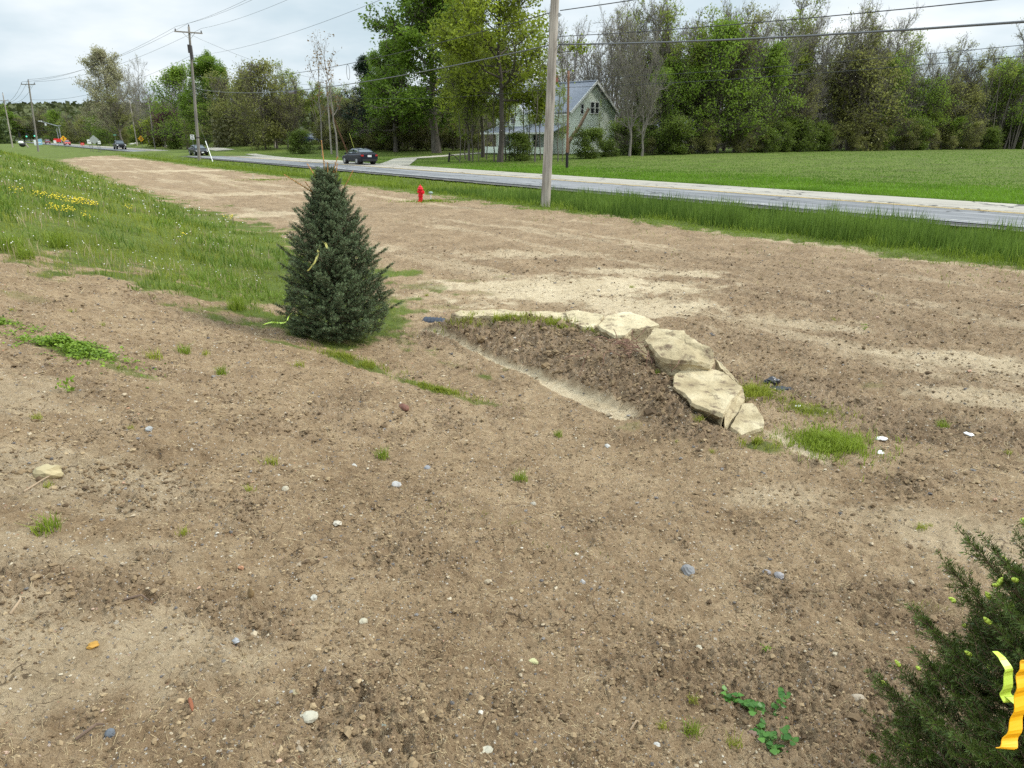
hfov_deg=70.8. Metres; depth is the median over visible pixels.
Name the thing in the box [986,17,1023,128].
tree
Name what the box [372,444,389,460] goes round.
grass tuft
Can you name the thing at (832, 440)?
grass patch
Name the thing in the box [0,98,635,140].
hill forest
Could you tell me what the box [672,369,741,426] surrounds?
boulder
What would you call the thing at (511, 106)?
tree
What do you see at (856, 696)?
stone
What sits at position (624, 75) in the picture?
tree
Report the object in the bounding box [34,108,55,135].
tree
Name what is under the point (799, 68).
tree
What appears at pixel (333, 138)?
bush
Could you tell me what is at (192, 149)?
sedan
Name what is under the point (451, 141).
bush
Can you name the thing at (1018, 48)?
tree
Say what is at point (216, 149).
driveway
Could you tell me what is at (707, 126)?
bush
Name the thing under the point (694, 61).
tree
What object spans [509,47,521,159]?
tree
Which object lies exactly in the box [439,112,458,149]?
tree
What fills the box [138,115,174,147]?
bush
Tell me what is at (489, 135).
lawn sapling stems
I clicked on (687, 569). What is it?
stone
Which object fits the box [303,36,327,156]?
dead tree
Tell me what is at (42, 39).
sky
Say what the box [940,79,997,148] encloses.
tree
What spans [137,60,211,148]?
maple tree
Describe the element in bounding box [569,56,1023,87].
power line
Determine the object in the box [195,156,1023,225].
white edge line
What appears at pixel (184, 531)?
grass tuft
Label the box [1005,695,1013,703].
flagging ribbon
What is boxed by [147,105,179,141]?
tree
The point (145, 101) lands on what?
bare tree
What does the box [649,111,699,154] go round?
bush
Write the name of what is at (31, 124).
tree
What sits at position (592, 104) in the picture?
window
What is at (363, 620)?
stone
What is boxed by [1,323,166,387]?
clover patch
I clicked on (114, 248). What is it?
weedy grass
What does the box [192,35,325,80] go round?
power line
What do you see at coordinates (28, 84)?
utility pole
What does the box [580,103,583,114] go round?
window
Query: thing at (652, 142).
bush
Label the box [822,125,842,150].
bush
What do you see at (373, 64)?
maple tree
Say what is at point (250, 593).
stone
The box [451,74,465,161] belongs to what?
tree
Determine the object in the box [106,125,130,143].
bush
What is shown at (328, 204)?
spruce tree
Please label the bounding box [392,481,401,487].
stone
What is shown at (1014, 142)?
sapling stems
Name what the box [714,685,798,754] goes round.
leafy weed
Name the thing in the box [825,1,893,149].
tree
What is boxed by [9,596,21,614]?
twig
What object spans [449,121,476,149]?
bush
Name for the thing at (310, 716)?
stone
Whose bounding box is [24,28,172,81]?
power line
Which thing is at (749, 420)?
boulder
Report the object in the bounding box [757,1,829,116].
tree
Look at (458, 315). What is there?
boulder
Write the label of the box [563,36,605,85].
tree
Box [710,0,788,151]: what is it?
tree
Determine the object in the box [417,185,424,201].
fire hydrant
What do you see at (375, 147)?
bush
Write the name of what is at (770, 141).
bush
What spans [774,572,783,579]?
stone
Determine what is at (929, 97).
tree
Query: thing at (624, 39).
tree
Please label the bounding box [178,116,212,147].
tree
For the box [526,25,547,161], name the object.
tree
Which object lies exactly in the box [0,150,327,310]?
tall weeds
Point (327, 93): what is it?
dying tree
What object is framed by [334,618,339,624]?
stone
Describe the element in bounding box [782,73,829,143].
tree
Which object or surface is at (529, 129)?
tree
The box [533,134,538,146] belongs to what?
window
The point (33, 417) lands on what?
grass tuft
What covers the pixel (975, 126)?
bush
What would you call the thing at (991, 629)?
spruce tree
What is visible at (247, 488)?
grass tuft
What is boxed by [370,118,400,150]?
bush
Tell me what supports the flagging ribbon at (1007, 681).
attached to the spruce tree at (991, 629)
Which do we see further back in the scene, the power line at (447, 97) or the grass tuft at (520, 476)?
the power line at (447, 97)
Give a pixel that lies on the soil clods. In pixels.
(348, 731)
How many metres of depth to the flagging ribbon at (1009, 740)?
1.06 m
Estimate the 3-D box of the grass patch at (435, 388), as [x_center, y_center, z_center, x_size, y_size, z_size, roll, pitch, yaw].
[-0.662,0.072,7.414,1.768,0.149,0.336,13,23,33]
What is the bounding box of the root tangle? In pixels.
[564,328,678,375]
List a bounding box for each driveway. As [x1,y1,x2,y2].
[184,148,234,150]
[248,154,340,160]
[380,153,477,164]
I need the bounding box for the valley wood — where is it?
[0,107,220,143]
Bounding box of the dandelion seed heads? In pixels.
[1,163,404,292]
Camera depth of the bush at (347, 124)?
115.48 m
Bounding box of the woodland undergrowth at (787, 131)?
[614,109,1018,147]
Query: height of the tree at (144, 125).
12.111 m
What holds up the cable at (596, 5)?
attached to the utility pole at (553, 37)
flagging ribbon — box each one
[263,313,291,324]
[307,249,318,270]
[992,651,1012,702]
[996,660,1023,749]
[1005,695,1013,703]
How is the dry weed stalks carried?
on the ground at (218, 193)
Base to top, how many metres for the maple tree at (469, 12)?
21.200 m
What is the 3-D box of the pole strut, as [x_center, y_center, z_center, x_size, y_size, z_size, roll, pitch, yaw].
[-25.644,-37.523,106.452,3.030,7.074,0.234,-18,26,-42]
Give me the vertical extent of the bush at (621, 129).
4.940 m
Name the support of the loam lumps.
on the ground at (218, 193)
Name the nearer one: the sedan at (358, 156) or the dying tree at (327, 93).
the sedan at (358, 156)
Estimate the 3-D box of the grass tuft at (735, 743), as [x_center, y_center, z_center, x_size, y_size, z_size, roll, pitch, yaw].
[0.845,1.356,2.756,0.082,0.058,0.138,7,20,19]
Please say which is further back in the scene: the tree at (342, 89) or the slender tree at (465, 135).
the tree at (342, 89)
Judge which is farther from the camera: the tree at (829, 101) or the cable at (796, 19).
the tree at (829, 101)
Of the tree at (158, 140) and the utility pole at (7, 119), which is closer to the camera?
the tree at (158, 140)
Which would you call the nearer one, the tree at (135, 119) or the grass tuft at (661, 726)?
the grass tuft at (661, 726)
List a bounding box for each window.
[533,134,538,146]
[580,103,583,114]
[590,101,594,113]
[595,102,599,113]
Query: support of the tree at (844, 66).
on the ground at (218, 193)
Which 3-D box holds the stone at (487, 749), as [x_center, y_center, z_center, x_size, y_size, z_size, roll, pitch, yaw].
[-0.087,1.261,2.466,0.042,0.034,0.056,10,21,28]
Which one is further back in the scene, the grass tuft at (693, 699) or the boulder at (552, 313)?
the boulder at (552, 313)
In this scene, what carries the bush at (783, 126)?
on the ground at (218, 193)
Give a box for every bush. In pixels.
[92,128,110,144]
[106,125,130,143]
[124,126,142,142]
[128,122,149,143]
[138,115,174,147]
[145,122,162,146]
[157,116,196,148]
[285,128,317,153]
[310,115,334,148]
[322,120,349,149]
[332,117,363,149]
[348,122,375,147]
[363,125,386,150]
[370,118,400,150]
[388,115,414,150]
[400,119,422,150]
[410,120,443,149]
[422,117,455,149]
[440,123,461,149]
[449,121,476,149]
[465,120,491,149]
[504,129,536,160]
[569,125,614,158]
[595,140,619,156]
[604,116,649,155]
[644,136,656,154]
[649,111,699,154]
[684,137,699,153]
[694,117,723,152]
[697,126,718,153]
[727,123,755,152]
[743,122,768,152]
[751,125,786,152]
[763,120,798,151]
[779,115,827,151]
[805,120,837,150]
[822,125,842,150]
[846,125,866,150]
[864,124,891,150]
[872,127,900,150]
[888,118,924,149]
[891,114,939,149]
[925,127,941,149]
[946,135,958,149]
[958,119,986,149]
[977,126,1008,148]
[981,125,1003,147]
[999,109,1023,148]
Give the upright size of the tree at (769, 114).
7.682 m
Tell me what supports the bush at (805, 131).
on the ground at (218, 193)
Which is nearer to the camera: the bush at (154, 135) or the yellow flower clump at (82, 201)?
the yellow flower clump at (82, 201)
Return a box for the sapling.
[598,98,601,153]
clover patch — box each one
[0,315,45,331]
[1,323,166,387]
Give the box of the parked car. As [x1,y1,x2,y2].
[297,134,320,143]
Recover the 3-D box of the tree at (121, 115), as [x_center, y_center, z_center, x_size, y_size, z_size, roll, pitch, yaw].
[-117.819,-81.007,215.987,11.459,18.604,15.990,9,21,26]
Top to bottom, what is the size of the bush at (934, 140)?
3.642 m
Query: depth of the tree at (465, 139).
82.10 m
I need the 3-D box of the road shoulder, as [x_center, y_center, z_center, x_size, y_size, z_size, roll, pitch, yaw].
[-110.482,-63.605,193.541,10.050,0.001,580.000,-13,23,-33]
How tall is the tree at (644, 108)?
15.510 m
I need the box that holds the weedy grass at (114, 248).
[0,150,1018,613]
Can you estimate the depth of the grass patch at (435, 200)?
30.54 m
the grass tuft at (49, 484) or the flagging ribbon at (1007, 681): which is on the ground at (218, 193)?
the grass tuft at (49, 484)
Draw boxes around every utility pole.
[0,92,12,146]
[21,80,39,151]
[174,24,202,160]
[326,80,332,153]
[541,0,561,206]
[565,71,569,168]
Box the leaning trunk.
[565,108,589,154]
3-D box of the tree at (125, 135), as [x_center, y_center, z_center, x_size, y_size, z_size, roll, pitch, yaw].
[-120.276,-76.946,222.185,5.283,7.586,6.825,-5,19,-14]
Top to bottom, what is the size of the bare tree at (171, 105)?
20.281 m
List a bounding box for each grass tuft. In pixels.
[0,229,24,251]
[12,244,36,259]
[21,509,66,536]
[29,412,42,419]
[40,226,78,248]
[43,479,52,488]
[142,346,162,360]
[170,342,191,354]
[174,525,189,536]
[214,364,231,375]
[226,292,248,310]
[242,483,256,491]
[252,454,277,465]
[287,359,306,367]
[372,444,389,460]
[511,467,527,482]
[552,428,562,437]
[655,715,670,730]
[678,716,710,740]
[686,691,700,704]
[691,414,704,422]
[724,731,742,748]
[909,521,928,530]
[934,418,951,428]
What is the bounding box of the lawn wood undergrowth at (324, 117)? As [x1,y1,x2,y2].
[317,104,495,146]
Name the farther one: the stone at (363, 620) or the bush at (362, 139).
the bush at (362, 139)
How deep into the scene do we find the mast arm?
310.59 m
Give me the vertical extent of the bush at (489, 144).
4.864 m
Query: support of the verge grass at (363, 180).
on the ground at (218, 193)
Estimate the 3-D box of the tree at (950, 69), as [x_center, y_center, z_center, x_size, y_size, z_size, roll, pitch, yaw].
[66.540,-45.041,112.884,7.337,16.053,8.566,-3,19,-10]
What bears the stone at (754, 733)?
on the ground at (218, 193)
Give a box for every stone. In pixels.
[32,464,63,479]
[86,640,99,649]
[104,728,114,737]
[145,426,152,430]
[188,697,193,710]
[232,637,239,643]
[247,587,254,597]
[282,486,288,490]
[300,710,318,723]
[310,594,316,600]
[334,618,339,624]
[359,618,367,623]
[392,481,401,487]
[399,403,408,410]
[482,746,492,753]
[529,658,538,664]
[681,564,694,575]
[747,730,756,736]
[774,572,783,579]
[851,694,865,700]
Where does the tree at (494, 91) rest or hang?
on the ground at (218, 193)
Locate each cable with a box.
[194,45,547,92]
[198,12,549,78]
[558,20,1023,44]
[559,0,993,36]
[560,0,632,10]
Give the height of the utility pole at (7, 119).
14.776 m
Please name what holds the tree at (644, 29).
on the ground at (218, 193)
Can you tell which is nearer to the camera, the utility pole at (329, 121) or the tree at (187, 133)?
the utility pole at (329, 121)
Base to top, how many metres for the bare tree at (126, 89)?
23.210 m
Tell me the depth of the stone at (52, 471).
3.81 m
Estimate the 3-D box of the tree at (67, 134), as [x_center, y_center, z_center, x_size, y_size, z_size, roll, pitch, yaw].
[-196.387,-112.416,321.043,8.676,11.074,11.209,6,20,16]
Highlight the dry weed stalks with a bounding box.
[1,157,434,301]
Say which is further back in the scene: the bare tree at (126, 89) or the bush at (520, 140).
the bare tree at (126, 89)
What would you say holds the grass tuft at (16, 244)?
on the ground at (218, 193)
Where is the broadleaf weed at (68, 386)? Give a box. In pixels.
[55,375,74,392]
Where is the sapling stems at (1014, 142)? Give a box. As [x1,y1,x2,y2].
[609,69,1023,148]
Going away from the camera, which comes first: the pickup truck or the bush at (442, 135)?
the bush at (442, 135)
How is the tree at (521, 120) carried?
on the ground at (218, 193)
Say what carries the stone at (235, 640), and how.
on the ground at (218, 193)
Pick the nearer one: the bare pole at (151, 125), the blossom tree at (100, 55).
the bare pole at (151, 125)
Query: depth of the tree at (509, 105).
75.15 m
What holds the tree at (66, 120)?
on the ground at (218, 193)
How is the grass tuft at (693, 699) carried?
on the ground at (218, 193)
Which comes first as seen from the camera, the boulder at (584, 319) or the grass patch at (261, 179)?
the boulder at (584, 319)
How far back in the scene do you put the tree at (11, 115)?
402.50 m
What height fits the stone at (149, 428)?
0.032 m
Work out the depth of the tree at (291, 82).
134.55 m
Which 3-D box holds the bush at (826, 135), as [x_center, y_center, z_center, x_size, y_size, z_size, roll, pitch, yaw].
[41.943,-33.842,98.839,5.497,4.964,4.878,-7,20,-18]
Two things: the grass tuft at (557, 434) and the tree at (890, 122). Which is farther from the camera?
the tree at (890, 122)
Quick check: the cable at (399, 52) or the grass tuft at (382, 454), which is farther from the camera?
the cable at (399, 52)
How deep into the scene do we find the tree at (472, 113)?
76.01 m
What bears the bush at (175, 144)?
on the ground at (218, 193)
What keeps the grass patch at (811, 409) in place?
on the ground at (218, 193)
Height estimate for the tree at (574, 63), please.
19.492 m
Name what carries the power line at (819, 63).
attached to the utility pole at (567, 129)
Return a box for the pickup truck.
[113,140,126,149]
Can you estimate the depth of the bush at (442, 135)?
113.43 m
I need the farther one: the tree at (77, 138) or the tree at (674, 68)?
the tree at (77, 138)
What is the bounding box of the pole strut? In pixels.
[329,106,347,151]
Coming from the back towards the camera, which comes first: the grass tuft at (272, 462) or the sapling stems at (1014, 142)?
the sapling stems at (1014, 142)
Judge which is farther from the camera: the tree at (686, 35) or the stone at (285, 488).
the tree at (686, 35)
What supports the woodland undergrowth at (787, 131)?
on the ground at (218, 193)
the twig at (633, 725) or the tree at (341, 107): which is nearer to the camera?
the twig at (633, 725)
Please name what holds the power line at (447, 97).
attached to the utility pole at (567, 129)
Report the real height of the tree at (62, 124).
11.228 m
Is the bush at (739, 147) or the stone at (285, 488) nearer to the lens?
the stone at (285, 488)
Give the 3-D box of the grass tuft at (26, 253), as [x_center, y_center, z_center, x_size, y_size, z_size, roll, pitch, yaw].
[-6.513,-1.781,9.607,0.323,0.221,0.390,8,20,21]
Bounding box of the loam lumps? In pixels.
[441,313,717,443]
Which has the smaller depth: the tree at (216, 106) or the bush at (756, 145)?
the bush at (756, 145)
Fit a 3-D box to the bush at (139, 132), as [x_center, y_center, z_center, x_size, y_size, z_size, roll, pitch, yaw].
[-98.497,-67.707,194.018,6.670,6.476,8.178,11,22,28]
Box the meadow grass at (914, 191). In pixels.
[212,143,1023,204]
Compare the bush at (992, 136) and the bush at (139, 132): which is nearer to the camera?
the bush at (992, 136)
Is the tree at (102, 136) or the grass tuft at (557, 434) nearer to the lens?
the grass tuft at (557, 434)
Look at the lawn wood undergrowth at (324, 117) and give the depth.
132.95 m
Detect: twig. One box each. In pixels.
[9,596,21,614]
[23,475,49,492]
[75,723,104,740]
[124,594,148,600]
[629,720,638,729]
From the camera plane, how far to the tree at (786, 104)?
101.14 m
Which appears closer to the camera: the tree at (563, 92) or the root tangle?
the root tangle
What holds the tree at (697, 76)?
on the ground at (218, 193)
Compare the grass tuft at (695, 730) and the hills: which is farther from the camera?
the hills
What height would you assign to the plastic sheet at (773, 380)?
0.113 m
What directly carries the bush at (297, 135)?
on the ground at (218, 193)
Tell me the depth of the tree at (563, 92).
71.53 m
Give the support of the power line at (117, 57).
attached to the utility pole at (28, 84)
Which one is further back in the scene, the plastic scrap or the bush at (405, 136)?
the bush at (405, 136)
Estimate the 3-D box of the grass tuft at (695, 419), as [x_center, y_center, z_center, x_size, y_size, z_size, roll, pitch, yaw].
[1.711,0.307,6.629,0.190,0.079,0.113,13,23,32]
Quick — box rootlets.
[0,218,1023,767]
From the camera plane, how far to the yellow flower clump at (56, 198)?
16.77 m
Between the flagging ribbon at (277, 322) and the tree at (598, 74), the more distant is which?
the tree at (598, 74)
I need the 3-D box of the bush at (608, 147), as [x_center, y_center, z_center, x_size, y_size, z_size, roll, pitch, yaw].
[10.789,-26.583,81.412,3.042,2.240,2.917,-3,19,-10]
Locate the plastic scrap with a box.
[877,436,887,440]
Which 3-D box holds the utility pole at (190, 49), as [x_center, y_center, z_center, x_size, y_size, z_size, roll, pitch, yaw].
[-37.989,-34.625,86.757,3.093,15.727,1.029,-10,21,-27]
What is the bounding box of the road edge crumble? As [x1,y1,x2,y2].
[25,142,1023,229]
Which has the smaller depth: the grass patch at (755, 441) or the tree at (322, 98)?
the grass patch at (755, 441)
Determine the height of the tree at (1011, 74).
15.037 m
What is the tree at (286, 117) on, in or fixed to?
on the ground at (218, 193)
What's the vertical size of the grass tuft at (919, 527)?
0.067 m
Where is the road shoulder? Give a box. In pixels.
[24,142,1021,230]
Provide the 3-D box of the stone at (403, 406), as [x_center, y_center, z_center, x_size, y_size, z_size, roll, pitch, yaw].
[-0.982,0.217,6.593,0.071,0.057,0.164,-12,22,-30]
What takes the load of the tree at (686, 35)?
on the ground at (218, 193)
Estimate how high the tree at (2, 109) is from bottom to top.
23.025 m
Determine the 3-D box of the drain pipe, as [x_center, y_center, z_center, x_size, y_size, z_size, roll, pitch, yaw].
[-1.145,-0.889,10.720,0.336,0.216,0.219,5,19,14]
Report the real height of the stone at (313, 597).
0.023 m
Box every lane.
[27,142,1023,226]
[42,142,1023,212]
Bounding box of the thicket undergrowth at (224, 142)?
[210,113,297,147]
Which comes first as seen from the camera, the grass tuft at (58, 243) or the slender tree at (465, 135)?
the grass tuft at (58, 243)
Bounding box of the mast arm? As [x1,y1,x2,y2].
[41,121,62,143]
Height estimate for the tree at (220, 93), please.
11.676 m
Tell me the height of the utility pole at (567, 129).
8.124 m
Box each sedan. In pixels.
[188,145,208,155]
[342,148,377,164]
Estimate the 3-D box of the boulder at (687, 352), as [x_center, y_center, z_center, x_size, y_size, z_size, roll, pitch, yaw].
[1.747,-0.359,7.943,0.567,0.350,0.992,-6,20,-17]
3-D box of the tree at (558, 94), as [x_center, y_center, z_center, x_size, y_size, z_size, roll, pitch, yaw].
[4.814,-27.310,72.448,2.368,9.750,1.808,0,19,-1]
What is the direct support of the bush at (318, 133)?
on the ground at (218, 193)
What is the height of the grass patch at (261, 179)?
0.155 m
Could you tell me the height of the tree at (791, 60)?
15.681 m
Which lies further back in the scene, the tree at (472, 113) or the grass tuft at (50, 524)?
the tree at (472, 113)
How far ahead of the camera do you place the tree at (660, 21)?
86.74 m
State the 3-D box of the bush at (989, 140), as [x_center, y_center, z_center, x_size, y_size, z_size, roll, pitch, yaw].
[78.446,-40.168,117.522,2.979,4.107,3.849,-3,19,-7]
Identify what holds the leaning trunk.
on the ground at (218, 193)
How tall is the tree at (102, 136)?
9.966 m
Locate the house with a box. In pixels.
[480,75,619,153]
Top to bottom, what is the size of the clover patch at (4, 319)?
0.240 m
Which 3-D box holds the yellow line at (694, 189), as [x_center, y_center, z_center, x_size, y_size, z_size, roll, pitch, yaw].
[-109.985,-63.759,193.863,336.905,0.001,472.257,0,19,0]
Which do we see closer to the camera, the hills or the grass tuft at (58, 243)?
the grass tuft at (58, 243)
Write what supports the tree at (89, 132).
on the ground at (218, 193)
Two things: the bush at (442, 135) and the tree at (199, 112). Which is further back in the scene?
the tree at (199, 112)
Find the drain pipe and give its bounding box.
[422,316,444,322]
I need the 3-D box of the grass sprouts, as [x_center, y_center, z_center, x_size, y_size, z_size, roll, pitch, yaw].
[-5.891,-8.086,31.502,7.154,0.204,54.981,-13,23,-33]
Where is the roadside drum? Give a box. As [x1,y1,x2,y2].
[18,141,28,147]
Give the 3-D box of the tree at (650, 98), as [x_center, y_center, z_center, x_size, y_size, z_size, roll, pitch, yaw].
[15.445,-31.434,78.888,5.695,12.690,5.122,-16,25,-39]
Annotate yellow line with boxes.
[78,145,1022,213]
[79,145,1018,212]
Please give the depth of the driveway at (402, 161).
82.00 m
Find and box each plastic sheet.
[764,376,780,384]
[771,385,793,390]
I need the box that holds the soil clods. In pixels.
[0,209,1023,767]
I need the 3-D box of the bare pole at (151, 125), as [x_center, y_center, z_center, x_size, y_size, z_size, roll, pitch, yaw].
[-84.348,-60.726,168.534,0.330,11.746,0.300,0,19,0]
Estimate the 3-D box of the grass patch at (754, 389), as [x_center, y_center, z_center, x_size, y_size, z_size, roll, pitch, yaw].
[2.594,0.059,7.593,0.948,0.201,0.912,16,24,39]
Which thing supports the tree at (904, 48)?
on the ground at (218, 193)
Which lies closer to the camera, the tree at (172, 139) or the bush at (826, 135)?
the bush at (826, 135)
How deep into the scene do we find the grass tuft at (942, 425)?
6.80 m
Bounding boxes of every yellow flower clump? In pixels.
[32,190,85,210]
[46,203,76,218]
[71,197,98,210]
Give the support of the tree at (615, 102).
on the ground at (218, 193)
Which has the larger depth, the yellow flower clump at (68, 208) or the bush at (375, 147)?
the bush at (375, 147)
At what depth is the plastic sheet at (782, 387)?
7.76 m
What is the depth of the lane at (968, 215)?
32.27 m
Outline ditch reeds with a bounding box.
[427,184,1023,261]
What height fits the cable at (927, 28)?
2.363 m
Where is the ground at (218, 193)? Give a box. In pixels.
[0,141,1023,767]
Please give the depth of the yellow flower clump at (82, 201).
17.36 m
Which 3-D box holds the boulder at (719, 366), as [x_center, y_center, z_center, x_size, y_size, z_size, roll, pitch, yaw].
[2.310,-0.013,7.804,0.094,0.299,0.929,-1,19,-2]
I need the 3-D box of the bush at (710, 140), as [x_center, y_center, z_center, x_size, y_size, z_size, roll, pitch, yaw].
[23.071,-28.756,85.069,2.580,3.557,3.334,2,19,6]
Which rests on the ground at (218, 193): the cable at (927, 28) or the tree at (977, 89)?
the tree at (977, 89)
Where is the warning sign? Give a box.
[89,135,98,150]
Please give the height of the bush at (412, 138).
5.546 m
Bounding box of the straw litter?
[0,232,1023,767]
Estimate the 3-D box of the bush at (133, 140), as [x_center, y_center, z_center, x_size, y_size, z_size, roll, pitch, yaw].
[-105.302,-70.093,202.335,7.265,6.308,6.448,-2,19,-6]
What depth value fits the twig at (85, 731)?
2.17 m
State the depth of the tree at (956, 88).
112.57 m
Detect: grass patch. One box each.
[232,178,287,181]
[295,338,449,385]
[374,198,473,204]
[390,373,522,408]
[417,309,542,335]
[497,312,594,332]
[737,434,780,452]
[740,374,810,407]
[755,391,873,430]
[756,413,929,481]
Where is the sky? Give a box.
[0,0,1023,119]
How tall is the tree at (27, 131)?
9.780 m
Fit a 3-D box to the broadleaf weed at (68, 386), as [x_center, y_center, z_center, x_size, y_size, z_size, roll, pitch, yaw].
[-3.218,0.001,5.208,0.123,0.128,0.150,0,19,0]
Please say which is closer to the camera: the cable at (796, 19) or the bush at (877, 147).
the cable at (796, 19)
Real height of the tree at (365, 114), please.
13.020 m
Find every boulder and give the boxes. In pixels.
[451,309,525,321]
[526,311,566,320]
[566,310,603,330]
[597,312,659,355]
[644,328,714,374]
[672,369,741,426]
[715,360,743,392]
[723,386,744,429]
[730,403,763,435]
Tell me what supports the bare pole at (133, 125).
on the ground at (218, 193)
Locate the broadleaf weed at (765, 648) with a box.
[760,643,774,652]
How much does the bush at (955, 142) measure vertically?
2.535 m
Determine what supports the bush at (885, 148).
on the ground at (218, 193)
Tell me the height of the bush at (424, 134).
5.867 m
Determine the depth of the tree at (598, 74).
109.34 m
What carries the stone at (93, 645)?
on the ground at (218, 193)
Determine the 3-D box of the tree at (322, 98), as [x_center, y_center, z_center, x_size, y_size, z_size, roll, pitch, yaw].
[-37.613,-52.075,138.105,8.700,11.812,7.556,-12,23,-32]
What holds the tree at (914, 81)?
on the ground at (218, 193)
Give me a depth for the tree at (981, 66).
113.24 m
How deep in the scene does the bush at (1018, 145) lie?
118.69 m
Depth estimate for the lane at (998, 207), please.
35.94 m
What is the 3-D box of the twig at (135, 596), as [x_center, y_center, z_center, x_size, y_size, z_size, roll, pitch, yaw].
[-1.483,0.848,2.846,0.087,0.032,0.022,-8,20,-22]
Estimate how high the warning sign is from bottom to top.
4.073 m
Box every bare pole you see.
[129,100,137,145]
[147,98,155,148]
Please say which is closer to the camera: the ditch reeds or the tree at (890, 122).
the ditch reeds
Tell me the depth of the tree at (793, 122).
95.00 m
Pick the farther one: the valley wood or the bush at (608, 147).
the valley wood
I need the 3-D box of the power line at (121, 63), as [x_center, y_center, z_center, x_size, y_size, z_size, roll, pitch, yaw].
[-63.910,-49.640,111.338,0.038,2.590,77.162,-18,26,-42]
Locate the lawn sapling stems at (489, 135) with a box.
[310,94,495,149]
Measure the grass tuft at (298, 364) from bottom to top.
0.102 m
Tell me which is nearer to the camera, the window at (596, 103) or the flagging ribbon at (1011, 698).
the flagging ribbon at (1011, 698)
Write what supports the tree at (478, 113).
on the ground at (218, 193)
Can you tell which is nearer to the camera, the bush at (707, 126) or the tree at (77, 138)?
the bush at (707, 126)
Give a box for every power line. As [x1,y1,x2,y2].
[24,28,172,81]
[28,25,184,79]
[37,29,199,81]
[53,62,176,99]
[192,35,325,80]
[202,0,378,54]
[333,87,566,98]
[569,45,1020,79]
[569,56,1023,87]
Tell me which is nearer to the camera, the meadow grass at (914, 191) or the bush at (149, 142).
the meadow grass at (914, 191)
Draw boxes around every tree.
[0,102,18,132]
[0,112,22,139]
[11,115,25,141]
[13,108,48,138]
[21,125,39,141]
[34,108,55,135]
[40,108,64,139]
[42,126,52,141]
[55,120,68,139]
[59,110,88,143]
[61,120,79,143]
[68,118,89,143]
[71,43,144,143]
[72,111,111,141]
[74,105,104,135]
[92,118,112,145]
[97,84,142,141]
[112,53,148,135]
[113,123,130,144]
[123,70,155,120]
[127,102,148,140]
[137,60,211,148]
[140,113,165,145]
[141,96,171,147]
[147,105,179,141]
[155,117,182,148]
[158,61,189,117]
[175,47,233,134]
[178,100,217,147]
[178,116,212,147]
[194,68,243,140]
[214,87,250,132]
[218,51,303,149]
[221,64,267,145]
[252,76,299,147]
[266,75,309,146]
[273,61,312,131]
[274,140,403,342]
[296,80,338,131]
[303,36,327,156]
[306,31,344,157]
[313,90,356,140]
[322,82,359,124]
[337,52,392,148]
[346,74,407,148]
[347,38,429,151]
[357,0,511,152]
[421,0,595,161]
[430,25,521,157]
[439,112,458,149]
[440,34,498,160]
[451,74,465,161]
[457,109,468,158]
[460,41,481,160]
[471,86,487,161]
[479,69,494,158]
[482,47,507,161]
[496,27,516,158]
[501,59,514,160]
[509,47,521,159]
[517,45,531,159]
[522,68,536,154]
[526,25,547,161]
[532,53,547,159]
[538,9,592,81]
[554,61,569,161]
[557,84,566,161]
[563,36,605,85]
[565,0,636,101]
[569,4,647,146]
[593,0,678,141]
[596,0,683,151]
[608,11,664,155]
[619,46,710,152]
[621,0,735,146]
[625,33,675,155]
[627,36,676,132]
[636,64,683,153]
[637,0,698,151]
[648,19,700,112]
[657,61,737,152]
[674,10,782,152]
[681,0,772,151]
[685,0,759,151]
[703,74,789,151]
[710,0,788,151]
[711,56,778,150]
[716,21,807,151]
[743,34,808,150]
[755,56,805,122]
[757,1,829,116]
[758,93,780,127]
[763,0,829,140]
[774,0,871,150]
[774,3,846,150]
[778,112,813,151]
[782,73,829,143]
[814,0,890,149]
[815,55,845,149]
[822,40,916,150]
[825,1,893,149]
[836,20,929,126]
[836,44,922,149]
[856,52,924,149]
[860,2,924,148]
[860,518,1023,767]
[884,33,941,149]
[892,74,962,149]
[905,42,969,134]
[918,78,983,148]
[920,46,970,148]
[923,84,955,149]
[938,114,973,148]
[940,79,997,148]
[941,31,1003,148]
[954,48,997,139]
[969,53,1023,148]
[980,56,1023,148]
[983,43,1023,127]
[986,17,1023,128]
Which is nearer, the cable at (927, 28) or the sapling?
the cable at (927, 28)
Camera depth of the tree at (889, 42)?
104.46 m
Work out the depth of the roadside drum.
156.18 m
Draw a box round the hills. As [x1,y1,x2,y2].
[15,114,310,140]
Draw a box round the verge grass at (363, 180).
[105,152,1023,271]
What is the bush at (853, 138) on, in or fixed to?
on the ground at (218, 193)
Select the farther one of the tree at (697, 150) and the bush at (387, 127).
the bush at (387, 127)
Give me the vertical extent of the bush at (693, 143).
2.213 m
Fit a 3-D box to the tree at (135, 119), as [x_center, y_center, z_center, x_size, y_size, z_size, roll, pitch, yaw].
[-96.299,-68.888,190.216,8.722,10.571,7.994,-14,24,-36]
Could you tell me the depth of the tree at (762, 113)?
87.64 m

